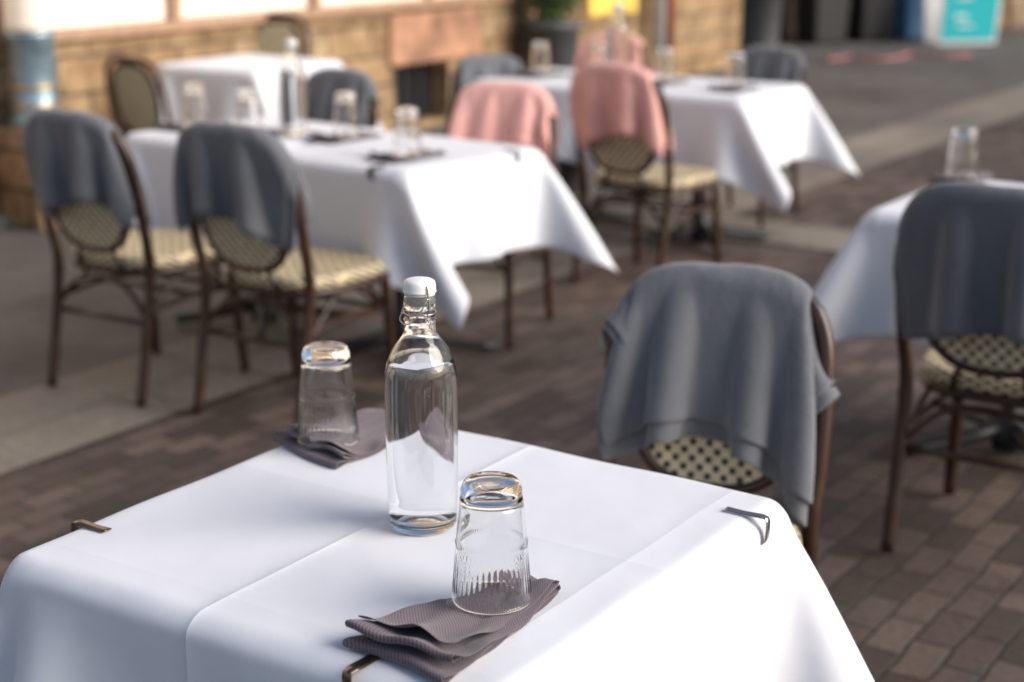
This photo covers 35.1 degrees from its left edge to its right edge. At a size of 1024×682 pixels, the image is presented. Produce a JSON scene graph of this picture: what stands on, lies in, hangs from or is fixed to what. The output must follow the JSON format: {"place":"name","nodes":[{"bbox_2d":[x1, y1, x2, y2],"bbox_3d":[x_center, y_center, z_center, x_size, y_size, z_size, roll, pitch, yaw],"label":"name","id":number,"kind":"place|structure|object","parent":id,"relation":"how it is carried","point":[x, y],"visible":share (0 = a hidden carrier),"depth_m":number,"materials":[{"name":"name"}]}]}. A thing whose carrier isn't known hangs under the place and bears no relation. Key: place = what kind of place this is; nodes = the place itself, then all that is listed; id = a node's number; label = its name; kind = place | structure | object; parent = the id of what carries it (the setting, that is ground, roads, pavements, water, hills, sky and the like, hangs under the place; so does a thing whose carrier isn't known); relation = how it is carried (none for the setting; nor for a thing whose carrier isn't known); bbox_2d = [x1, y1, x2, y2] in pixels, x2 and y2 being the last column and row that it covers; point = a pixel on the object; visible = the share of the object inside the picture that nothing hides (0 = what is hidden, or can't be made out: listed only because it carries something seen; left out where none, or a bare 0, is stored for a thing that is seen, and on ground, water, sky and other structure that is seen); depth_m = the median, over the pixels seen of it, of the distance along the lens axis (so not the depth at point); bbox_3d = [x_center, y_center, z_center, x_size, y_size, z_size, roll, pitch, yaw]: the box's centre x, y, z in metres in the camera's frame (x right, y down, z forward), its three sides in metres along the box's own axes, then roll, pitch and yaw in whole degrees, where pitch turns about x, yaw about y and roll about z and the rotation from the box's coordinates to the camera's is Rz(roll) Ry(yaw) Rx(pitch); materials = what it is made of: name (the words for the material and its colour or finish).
{"place":"outdoors","nodes":[
{"label":"outdoors","id":0,"kind":"place"},
{"bbox_2d":[0,114,1023,681],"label":"ground","id":1,"kind":"structure","parent":0,"point":[936,594],"depth_m":4.83,"materials":[{"name":"brick"}]},
{"bbox_2d":[189,162,395,427],"bbox_3d":[-0.703,-0.240,5.104,0.480,0.935,0.563,10,18,32],"label":"bistro chair","id":2,"kind":"object","parent":1,"relation":"on","point":[304,270],"visible":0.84,"depth_m":5.00,"materials":[{"name":"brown wood"}]},
{"bbox_2d":[173,121,311,251],"bbox_3d":[-0.818,-0.469,4.853,0.477,0.386,0.207,10,18,32],"label":"grey blanket","id":3,"kind":"object","parent":2,"relation":"on","point":[244,177],"visible":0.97,"depth_m":4.77,"materials":[{"name":"fabric"}]},
{"bbox_2d":[338,287,496,350],"bbox_3d":[-0.391,-0.305,5.727,0.664,0.727,0.664,12,19,38],"label":"bistro table","id":4,"kind":"object","parent":1,"relation":"on","point":[375,339],"visible":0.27,"depth_m":5.78,"materials":[{"name":"black metal"}]},
{"bbox_2d":[257,131,618,329],"bbox_3d":[-0.329,-0.402,5.693,1.095,0.549,1.070,12,19,38],"label":"white tablecloth","id":5,"kind":"object","parent":4,"relation":"on","point":[436,219],"visible":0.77,"depth_m":5.39,"materials":[{"name":"fabric"}]},
{"bbox_2d":[308,130,382,143],"bbox_3d":[-0.601,-0.751,5.864,0.150,0.036,0.281,12,19,38],"label":"folded napkin","id":6,"kind":"object","parent":5,"relation":"on","point":[328,139],"visible":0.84,"depth_m":5.80,"materials":[{"name":"fabric"}]},
{"bbox_2d":[333,92,359,136],"bbox_3d":[-0.600,-0.820,5.849,0.097,0.153,0.097,0,15,0],"label":"drinking glass","id":7,"kind":"object","parent":6,"relation":"on","point":[345,123],"visible":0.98,"depth_m":5.82,"materials":[{"name":"white"}]},
{"bbox_2d":[367,165,387,179],"bbox_3d":[-0.436,-0.545,5.245,0.030,0.043,0.067,12,19,38],"label":"tablecloth clip","id":8,"kind":"object","parent":5,"relation":"attached to","point":[370,172],"visible":1,"depth_m":5.22,"materials":[{"name":"silver metal"}]},
{"bbox_2d":[364,148,448,163],"bbox_3d":[-0.351,-0.630,5.425,0.142,0.033,0.278,12,19,37],"label":"folded napkin","id":9,"kind":"object","parent":5,"relation":"on","point":[388,157],"visible":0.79,"depth_m":5.36,"materials":[{"name":"fabric"}]},
{"bbox_2d":[393,107,421,155],"bbox_3d":[-0.350,-0.701,5.410,0.097,0.153,0.097,0,15,0],"label":"drinking glass","id":10,"kind":"object","parent":9,"relation":"on","point":[407,138],"visible":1,"depth_m":5.38,"materials":[{"name":"clear"}]},
{"bbox_2d":[503,149,520,162],"bbox_3d":[-0.001,-0.634,5.575,0.067,0.043,0.020,12,19,38],"label":"tablecloth clip","id":11,"kind":"object","parent":5,"relation":"attached to","point":[518,156],"visible":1,"depth_m":5.56,"materials":[{"name":"silver metal"}]},
{"bbox_2d":[444,94,556,348],"bbox_3d":[-0.113,-0.486,6.079,0.461,0.898,0.540,5,16,19],"label":"bistro chair","id":12,"kind":"object","parent":1,"relation":"on","point":[511,263],"visible":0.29,"depth_m":6.04,"materials":[{"name":"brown wood"}]},
{"bbox_2d":[447,81,558,161],"bbox_3d":[-0.041,-0.801,6.195,0.458,0.371,0.199,5,16,19],"label":"pink blanket","id":13,"kind":"object","parent":12,"relation":"on","point":[511,112],"visible":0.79,"depth_m":6.16,"materials":[{"name":"fabric"}]},
{"bbox_2d":[0,86,1023,473],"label":"concrete band","id":14,"kind":"object","parent":1,"relation":"on","point":[64,414],"depth_m":5.91,"materials":[{"name":"concrete"}]},
{"bbox_2d":[37,128,249,406],"bbox_3d":[-1.248,-0.319,5.394,0.480,0.935,0.563,10,18,32],"label":"bistro chair","id":15,"kind":"object","parent":14,"relation":"on","point":[100,238],"visible":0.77,"depth_m":5.26,"materials":[{"name":"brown wood"}]},
{"bbox_2d":[23,108,153,230],"bbox_3d":[-1.366,-0.548,5.144,0.477,0.386,0.207,10,18,32],"label":"grey blanket","id":16,"kind":"object","parent":15,"relation":"on","point":[72,156],"visible":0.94,"depth_m":5.04,"materials":[{"name":"fabric"}]},
{"bbox_2d":[571,77,722,281],"bbox_3d":[0.569,-0.715,6.854,0.480,0.935,0.563,12,19,36],"label":"bistro chair","id":17,"kind":"object","parent":1,"relation":"on","point":[630,165],"visible":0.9,"depth_m":6.74,"materials":[{"name":"brown wood"}]},
{"bbox_2d":[569,62,673,155],"bbox_3d":[0.435,-0.946,6.615,0.477,0.386,0.207,12,19,36],"label":"pink blanket","id":18,"kind":"object","parent":17,"relation":"on","point":[608,99],"visible":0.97,"depth_m":6.53,"materials":[{"name":"fabric"}]},
{"bbox_2d":[632,189,768,255],"bbox_3d":[0.900,-0.824,7.641,0.664,0.727,0.664,10,18,32],"label":"bistro table","id":19,"kind":"object","parent":1,"relation":"on","point":[699,228],"visible":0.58,"depth_m":7.68,"materials":[{"name":"black metal"}]},
{"bbox_2d":[589,76,860,211],"bbox_3d":[0.963,-0.922,7.613,1.095,0.549,1.070,10,18,32],"label":"white tablecloth","id":20,"kind":"object","parent":19,"relation":"on","point":[751,140],"visible":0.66,"depth_m":7.24,"materials":[{"name":"fabric"}]},
{"bbox_2d":[657,77,688,85],"bbox_3d":[0.719,-1.238,7.659,0.144,0.037,0.281,10,18,32],"label":"folded napkin","id":21,"kind":"object","parent":20,"relation":"on","point":[662,82],"visible":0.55,"depth_m":7.60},
{"bbox_2d":[654,47,674,80],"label":"drinking glass","id":22,"kind":"object","parent":21,"relation":"on","point":[664,67],"visible":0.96,"depth_m":7.61,"materials":[{"name":"white"}]},
{"bbox_2d":[708,84,757,92],"bbox_3d":[1.018,-1.165,7.399,0.141,0.032,0.278,10,18,33],"label":"folded napkin","id":23,"kind":"object","parent":20,"relation":"on","point":[728,88],"visible":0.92,"depth_m":7.32,"materials":[{"name":"fabric"}]},
{"bbox_2d":[725,52,745,86],"bbox_3d":[1.020,-1.236,7.384,0.097,0.153,0.097,0,15,0],"label":"drinking glass","id":24,"kind":"object","parent":23,"relation":"on","point":[735,72],"visible":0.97,"depth_m":7.35,"materials":[{"name":"clear"}]},
{"bbox_2d":[600,295,834,567],"bbox_3d":[0.335,0.349,3.026,0.454,0.884,0.532,5,16,18],"label":"bistro chair","id":25,"kind":"object","parent":1,"relation":"on","point":[708,461],"visible":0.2,"depth_m":3.15,"materials":[{"name":"wicker"}]},
{"bbox_2d":[596,262,839,526],"bbox_3d":[0.399,0.089,3.146,0.470,0.466,0.209,5,16,18],"label":"grey blanket","id":26,"kind":"object","parent":25,"relation":"on","point":[728,354],"visible":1,"depth_m":3.11,"materials":[{"name":"fabric"}]},
{"bbox_2d":[689,65,805,225],"bbox_3d":[1.215,-1.059,8.299,0.432,0.842,0.506,10,18,32],"label":"bistro chair","id":27,"kind":"object","parent":1,"relation":"on","point":[794,192],"visible":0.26,"depth_m":8.37,"materials":[{"name":"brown wood"}]},
{"bbox_2d":[742,45,806,87],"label":"grey blanket","id":28,"kind":"object","parent":27,"relation":"on","point":[775,64],"visible":0.59,"depth_m":8.35,"materials":[{"name":"fabric"}]},
{"bbox_2d":[712,217,853,250],"bbox_3d":[14.998,1.847,-0.805,33.620,0.001,0.500,10,18,32],"label":"concrete cross band","id":29,"kind":"object","parent":1,"relation":"on","point":[824,238],"visible":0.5,"depth_m":7.93,"materials":[{"name":"concrete"}]},
{"bbox_2d":[880,287,1023,552],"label":"bistro chair","id":30,"kind":"object","parent":1,"relation":"on","point":[985,368],"visible":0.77,"depth_m":3.94,"materials":[{"name":"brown wood"}]},
{"bbox_2d":[893,182,1023,345],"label":"grey blanket","id":31,"kind":"object","parent":30,"relation":"on","point":[958,264],"visible":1,"depth_m":3.72,"materials":[{"name":"fabric"}]},
{"bbox_2d":[906,406,1023,456],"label":"bistro table","id":32,"kind":"object","parent":1,"relation":"on","point":[1003,435],"visible":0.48,"depth_m":4.75,"materials":[{"name":"black metal"}]},
{"bbox_2d":[813,181,1023,342],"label":"white tablecloth","id":33,"kind":"object","parent":32,"relation":"on","point":[854,293],"visible":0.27,"depth_m":4.53,"materials":[{"name":"fabric"}]},
{"bbox_2d":[925,171,992,184],"bbox_3d":[1.379,-0.507,4.966,0.146,0.034,0.278,10,18,33],"label":"folded napkin","id":34,"kind":"object","parent":33,"relation":"on","point":[983,176],"visible":0.58,"depth_m":4.90,"materials":[{"name":"fabric"}]},
{"bbox_2d":[945,126,977,178],"bbox_3d":[1.380,-0.577,4.952,0.097,0.153,0.097,0,15,0],"label":"drinking glass","id":35,"kind":"object","parent":34,"relation":"on","point":[963,158],"visible":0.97,"depth_m":4.92,"materials":[{"name":"clear"}]},
{"bbox_3d":[-0.137,0.615,2.335,0.724,0.727,0.724,10,18,32],"label":"bistro table","id":36,"kind":"object","parent":1,"relation":"on","visible":0},
{"bbox_2d":[0,431,874,681],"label":"white tablecloth","id":37,"kind":"object","parent":36,"relation":"on","point":[282,564],"visible":0.8,"depth_m":2.12,"materials":[{"name":"fabric"}]},
{"bbox_2d":[70,519,111,532],"bbox_3d":[-0.579,0.273,2.229,0.067,0.043,0.016,10,18,32],"label":"tablecloth clip","id":38,"kind":"object","parent":37,"relation":"attached to","point":[87,525],"visible":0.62,"depth_m":2.23,"materials":[{"name":"silver metal"}]},
{"bbox_2d":[272,408,385,468],"bbox_3d":[-0.238,0.142,2.580,0.245,0.032,0.183,-14,20,-42],"label":"folded napkin","id":39,"kind":"object","parent":37,"relation":"on","point":[371,426],"visible":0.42,"depth_m":2.53,"materials":[{"name":"fabric"}]},
{"bbox_2d":[297,341,359,449],"bbox_3d":[-0.287,0.081,2.517,0.097,0.153,0.097,8,17,26],"label":"drinking glass","id":40,"kind":"object","parent":39,"relation":"on","point":[327,410],"visible":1,"depth_m":2.48,"materials":[{"name":"clear"}]},
{"bbox_2d":[342,654,380,681],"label":"tablecloth clip","id":41,"kind":"object","parent":37,"relation":"attached to","point":[356,666],"visible":0.94,"depth_m":1.81,"materials":[{"name":"silver metal"}]},
{"bbox_2d":[384,276,457,535],"bbox_3d":[-0.122,0.085,2.185,0.099,0.349,0.099,-9,17,-29],"label":"swing top water bottle","id":42,"kind":"object","parent":37,"relation":"on","point":[421,404],"visible":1,"depth_m":2.15,"materials":[{"name":"clear glass"}]},
{"bbox_2d":[342,575,560,681],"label":"folded napkin","id":43,"kind":"object","parent":37,"relation":"on","point":[443,640],"visible":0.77,"depth_m":1.85,"materials":[{"name":"fabric"}]},
{"bbox_2d":[451,471,531,614],"bbox_3d":[-0.025,0.238,1.940,0.097,0.153,0.097,-5,16,-17],"label":"drinking glass","id":44,"kind":"object","parent":43,"relation":"on","point":[491,572],"visible":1,"depth_m":1.91,"materials":[{"name":"clear"}]},
{"bbox_2d":[723,507,769,544],"bbox_3d":[0.329,0.261,2.273,0.067,0.043,0.016,10,18,32],"label":"tablecloth clip","id":45,"kind":"object","parent":37,"relation":"attached to","point":[766,518],"visible":1,"depth_m":2.26,"materials":[{"name":"metal"}]},
{"bbox_2d":[0,28,1023,396],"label":"sidewalk","id":46,"kind":"structure","parent":0,"point":[852,96],"depth_m":7.86,"materials":[{"name":"concrete"}]},
{"bbox_2d":[0,126,59,231],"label":"pedestal","id":47,"kind":"object","parent":46,"relation":"on","point":[19,202],"visible":0.22,"depth_m":8.02,"materials":[{"name":"stone"}]},
{"bbox_2d":[4,30,58,128],"bbox_3d":[-2.365,-1.297,8.010,0.260,0.468,0.260,0,15,0],"label":"metal sleeve","id":48,"kind":"object","parent":47,"relation":"on","point":[32,61],"visible":0.65,"depth_m":7.91,"materials":[{"name":"metal"}]},
{"bbox_2d":[2,0,55,31],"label":"shaft","id":49,"kind":"object","parent":48,"relation":"on","point":[28,15],"visible":1,"depth_m":7.83,"materials":[{"name":"white"}]},
{"bbox_2d":[10,83,58,89],"bbox_3d":[-2.365,-1.263,8.019,0.234,0.021,0.234,0,15,0],"label":"band","id":50,"kind":"object","parent":48,"relation":"attached to","point":[34,87],"visible":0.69,"depth_m":7.92,"materials":[{"name":"gold metal"}]},
{"bbox_2d":[11,101,59,108],"bbox_3d":[-2.365,-1.176,8.043,0.234,0.021,0.234,0,15,0],"label":"band","id":51,"kind":"object","parent":48,"relation":"attached to","point":[35,106],"visible":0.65,"depth_m":7.95,"materials":[{"name":"gold metal"}]},
{"bbox_2d":[105,55,171,137],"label":"bistro chair","id":52,"kind":"object","parent":46,"relation":"on","point":[133,95],"visible":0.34,"depth_m":8.21,"materials":[{"name":"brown wood"}]},
{"bbox_2d":[0,11,394,211],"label":"plinth","id":53,"kind":"structure","parent":46,"relation":"on","point":[359,42],"depth_m":9.21,"materials":[{"name":"stone"}]},
{"bbox_2d":[0,0,506,47],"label":"sill","id":54,"kind":"structure","parent":53,"relation":"on","point":[111,31],"depth_m":9.35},
{"bbox_2d":[0,0,3,34],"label":"mullion","id":55,"kind":"object","parent":54,"relation":"on","point":[1,22],"visible":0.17,"depth_m":8.01},
{"bbox_2d":[53,0,165,28],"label":"cream panel","id":56,"kind":"object","parent":54,"relation":"on","point":[76,13],"visible":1,"depth_m":8.64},
{"bbox_2d":[165,0,181,19],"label":"mullion","id":57,"kind":"object","parent":54,"relation":"on","point":[173,9],"visible":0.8,"depth_m":9.02},
{"bbox_2d":[181,0,307,18],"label":"cream panel","id":58,"kind":"object","parent":54,"relation":"on","point":[196,8],"visible":0.76,"depth_m":9.47,"materials":[{"name":"white"}]},
{"bbox_2d":[308,0,320,7],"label":"mullion","id":59,"kind":"object","parent":54,"relation":"on","point":[314,3],"visible":0.71,"depth_m":10.04},
{"bbox_2d":[321,0,396,6],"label":"cream panel","id":60,"kind":"object","parent":54,"relation":"on","point":[324,3],"visible":0.63,"depth_m":10.36,"materials":[{"name":"white"}]},
{"bbox_2d":[176,294,351,343],"bbox_3d":[-0.956,-0.426,6.173,0.664,0.727,0.664,12,19,38],"label":"bistro table","id":61,"kind":"object","parent":46,"relation":"on","point":[262,315],"visible":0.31,"depth_m":6.22,"materials":[{"name":"black metal"}]},
{"bbox_2d":[124,116,385,234],"bbox_3d":[-0.902,-0.525,6.150,1.080,0.549,1.060,12,19,38],"label":"white tablecloth","id":62,"kind":"object","parent":61,"relation":"on","point":[153,152],"visible":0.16,"depth_m":5.94,"materials":[{"name":"fabric"}]},
{"bbox_2d":[154,119,231,131],"bbox_3d":[-1.205,-0.826,6.148,0.137,0.033,0.280,13,20,40],"label":"folded napkin","id":63,"kind":"object","parent":62,"relation":"on","point":[175,127],"visible":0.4,"depth_m":6.07,"materials":[{"name":"fabric"}]},
{"bbox_2d":[183,83,207,124],"bbox_3d":[-1.200,-0.896,6.129,0.097,0.153,0.097,0,15,0],"label":"drinking glass","id":64,"kind":"object","parent":63,"relation":"on","point":[194,105],"visible":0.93,"depth_m":6.10,"materials":[{"name":"white"}]},
{"bbox_2d":[261,127,280,133],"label":"folded napkin","id":65,"kind":"object","parent":62,"relation":"on","point":[275,131],"visible":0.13,"depth_m":6.00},
{"bbox_2d":[235,89,260,128],"bbox_3d":[-0.970,-0.844,5.936,0.097,0.153,0.097,0,15,0],"label":"drinking glass","id":66,"kind":"object","parent":65,"relation":"on","point":[247,110],"visible":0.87,"depth_m":5.90,"materials":[{"name":"white"}]},
{"bbox_2d":[278,39,306,136],"bbox_3d":[-0.800,-0.921,5.894,0.099,0.349,0.099,10,18,31],"label":"swing top water bottle","id":67,"kind":"object","parent":62,"relation":"on","point":[292,94],"visible":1,"depth_m":5.86,"materials":[{"name":"clear glass"}]},
{"bbox_2d":[256,13,310,57],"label":"bistro chair","id":68,"kind":"object","parent":46,"relation":"on","point":[276,31],"visible":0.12,"depth_m":9.61,"materials":[{"name":"brown wood"}]},
{"bbox_2d":[0,68,726,229],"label":"footing","id":69,"kind":"object","parent":46,"relation":"on","point":[6,222],"depth_m":11.22,"materials":[{"name":"stone"}]},
{"bbox_2d":[651,0,665,74],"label":"drain pipe","id":70,"kind":"object","parent":69,"relation":"on","point":[658,25],"depth_m":13.72,"materials":[{"name":"metal"}]},
{"bbox_2d":[366,92,375,127],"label":"bistro chair","id":71,"kind":"object","parent":46,"relation":"on","point":[372,114],"visible":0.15,"depth_m":6.86,"materials":[{"name":"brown wood"}]},
{"bbox_2d":[306,67,378,127],"bbox_3d":[-0.757,-0.992,6.985,0.443,0.359,0.192,10,18,34],"label":"grey blanket","id":72,"kind":"object","parent":71,"relation":"on","point":[324,86],"visible":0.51,"depth_m":6.96,"materials":[{"name":"fabric"}]},
{"bbox_2d":[419,116,445,127],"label":"plinth sill","id":73,"kind":"structure","parent":46,"relation":"on","point":[428,121],"depth_m":11.38,"materials":[{"name":"stone"}]},
{"bbox_2d":[399,66,404,106],"bbox_3d":[-0.755,-1.697,11.130,0.030,0.410,0.030,9,18,31],"label":"basement bar","id":74,"kind":"object","parent":73,"relation":"on","point":[401,86],"visible":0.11,"depth_m":11.11,"materials":[{"name":"black metal"}]},
{"bbox_2d":[394,62,429,117],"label":"basement glazing","id":75,"kind":"structure","parent":73,"relation":"on","point":[410,85],"depth_m":11.34,"materials":[{"name":"glass"}]},
{"bbox_2d":[416,63,421,120],"bbox_3d":[-0.649,-1.741,11.294,0.030,0.410,0.030,9,18,31],"label":"basement bar","id":76,"kind":"object","parent":73,"relation":"on","point":[418,90],"visible":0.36,"depth_m":11.28,"materials":[{"name":"black metal"}]},
{"bbox_2d":[451,65,564,185],"bbox_3d":[-0.018,-0.929,7.820,0.432,0.842,0.506,-7,17,-24],"label":"bistro chair","id":77,"kind":"object","parent":46,"relation":"on","point":[559,163],"visible":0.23,"depth_m":7.82,"materials":[{"name":"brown wood"}]},
{"bbox_2d":[450,54,526,105],"bbox_3d":[-0.100,-1.223,7.923,0.429,0.347,0.186,-7,17,-24],"label":"grey blanket","id":78,"kind":"object","parent":77,"relation":"on","point":[475,67],"visible":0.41,"depth_m":7.88,"materials":[{"name":"fabric"}]},
{"bbox_2d":[520,0,581,70],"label":"planter pot","id":79,"kind":"object","parent":46,"relation":"on","point":[555,29],"visible":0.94,"depth_m":11.88,"materials":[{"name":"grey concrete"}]},
{"bbox_2d":[393,0,740,117],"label":"plinth","id":80,"kind":"structure","parent":46,"relation":"on","point":[706,35],"depth_m":13.77,"materials":[{"name":"stone"}]},
{"bbox_2d":[387,6,481,67],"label":"lintel","id":81,"kind":"structure","parent":80,"relation":"attached to","point":[425,35],"depth_m":11.13,"materials":[{"name":"stone"}]},
{"bbox_3d":[0.812,-4.036,13.690,0.800,2.015,3.880,9,18,31],"label":"pier","id":82,"kind":"object","parent":80,"relation":"on","visible":0},
{"bbox_2d":[582,0,636,19],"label":"yellow notice board","id":83,"kind":"object","parent":82,"relation":"attached to","point":[595,9],"visible":0.99,"depth_m":13.04,"materials":[{"name":"yellow"}]},
{"bbox_2d":[564,161,633,222],"bbox_3d":[0.284,-0.931,8.036,0.664,0.727,0.664,10,18,32],"label":"bistro table","id":84,"kind":"object","parent":46,"relation":"on","point":[569,170],"visible":0.06,"depth_m":8.12,"materials":[{"name":"black metal"}]},
{"bbox_2d":[472,68,629,194],"bbox_3d":[0.337,-1.032,8.019,1.080,0.549,1.060,10,18,32],"label":"white tablecloth","id":85,"kind":"object","parent":84,"relation":"on","point":[556,88],"visible":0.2,"depth_m":7.56,"materials":[{"name":"fabric"}]},
{"bbox_2d":[513,71,564,78],"bbox_3d":[0.140,-1.322,7.976,0.145,0.033,0.278,11,19,35],"label":"folded napkin","id":86,"kind":"object","parent":85,"relation":"on","point":[531,75],"visible":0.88,"depth_m":7.89,"materials":[{"name":"fabric"}]},
{"bbox_2d":[531,41,549,73],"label":"drinking glass","id":87,"kind":"object","parent":86,"relation":"on","point":[540,62],"visible":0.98,"depth_m":7.93,"materials":[{"name":"white"}]},
{"bbox_2d":[607,3,627,63],"bbox_3d":[0.520,-1.489,7.989,0.099,0.349,0.099,-6,16,-22],"label":"swing top water bottle","id":88,"kind":"object","parent":85,"relation":"on","point":[617,37],"visible":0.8,"depth_m":7.95,"materials":[{"name":"clear glass"}]},
{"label":"folded napkin","id":89,"kind":"object","parent":85,"relation":"on","visible":0},
{"bbox_2d":[589,42,606,62],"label":"drinking glass","id":90,"kind":"object","parent":89,"relation":"on","point":[598,52],"visible":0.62,"depth_m":7.86,"materials":[{"name":"white"}]},
{"bbox_2d":[575,43,647,211],"bbox_3d":[0.426,-1.169,8.633,0.451,0.879,0.529,10,18,32],"label":"bistro chair","id":91,"kind":"object","parent":46,"relation":"on","point":[643,50],"visible":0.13,"depth_m":8.61,"materials":[{"name":"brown wood"}]},
{"bbox_2d":[665,0,673,48],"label":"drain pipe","id":92,"kind":"object","parent":46,"relation":"on","point":[669,17],"visible":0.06,"depth_m":13.26,"materials":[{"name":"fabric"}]},
{"bbox_2d":[740,0,781,47],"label":"planter pot","id":93,"kind":"object","parent":46,"relation":"on","point":[760,22],"visible":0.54,"depth_m":17.82,"materials":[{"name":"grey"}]},
{"bbox_2d":[778,0,795,38],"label":"pier","id":94,"kind":"structure","parent":46,"relation":"on","point":[787,28],"depth_m":19.25,"materials":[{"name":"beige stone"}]},
{"bbox_2d":[795,0,849,44],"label":"litter bin","id":95,"kind":"object","parent":46,"relation":"on","point":[821,22],"visible":1,"depth_m":18.41,"materials":[{"name":"black plastic"}]},
{"bbox_2d":[845,0,894,41],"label":"litter bin","id":96,"kind":"object","parent":46,"relation":"on","point":[869,20],"visible":0.79,"depth_m":18.79,"materials":[{"name":"black plastic"}]},
{"bbox_2d":[890,0,923,39],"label":"recycling bin","id":97,"kind":"object","parent":46,"relation":"on","point":[908,20],"visible":0.57,"depth_m":19.07,"materials":[{"name":"blue plastic"}]},
{"bbox_2d":[924,0,1001,44],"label":"sidewalk sign board","id":98,"kind":"object","parent":46,"relation":"on","point":[946,22],"visible":1,"depth_m":18.41,"materials":[{"name":"plastic"}]},
{"bbox_2d":[997,0,1008,28],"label":"stall riser","id":99,"kind":"object","parent":46,"relation":"on","point":[1002,23],"visible":0.25,"depth_m":20.79,"materials":[{"name":"stone"}]},
{"bbox_3d":[-1.410,-1.140,8.809,0.664,0.727,0.664,10,18,32],"label":"bistro table","id":100,"kind":"object","parent":46,"relation":"on","visible":0},
{"bbox_2d":[154,54,382,129],"bbox_3d":[-1.357,-1.241,8.791,1.080,0.549,1.060,10,18,32],"label":"white tablecloth","id":101,"kind":"object","parent":100,"relation":"on","point":[223,79],"visible":0.52,"depth_m":8.44,"materials":[{"name":"fabric"}]},
{"bbox_2d":[573,33,648,70],"bbox_3d":[0.534,-1.473,8.729,0.448,0.363,0.195,10,18,32],"label":"pink blanket","id":102,"kind":"object","parent":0,"point":[634,54],"visible":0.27,"depth_m":8.72,"materials":[{"name":"fabric"}]},
{"bbox_2d":[827,49,970,60],"bbox_3d":[4.092,-2.977,16.901,2.047,0.028,0.466,-8,17,-28],"label":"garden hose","id":103,"kind":"object","parent":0,"point":[966,53],"visible":1,"depth_m":16.80,"materials":[{"name":"rubber"}]},
{"label":"road","id":104,"kind":"structure","parent":0,"visible":0},
{"bbox_2d":[1006,0,1023,28],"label":"wall","id":105,"kind":"structure","parent":104,"relation":"on","point":[1015,16],"depth_m":20.82,"materials":[{"name":"beige stone"}]}
]}

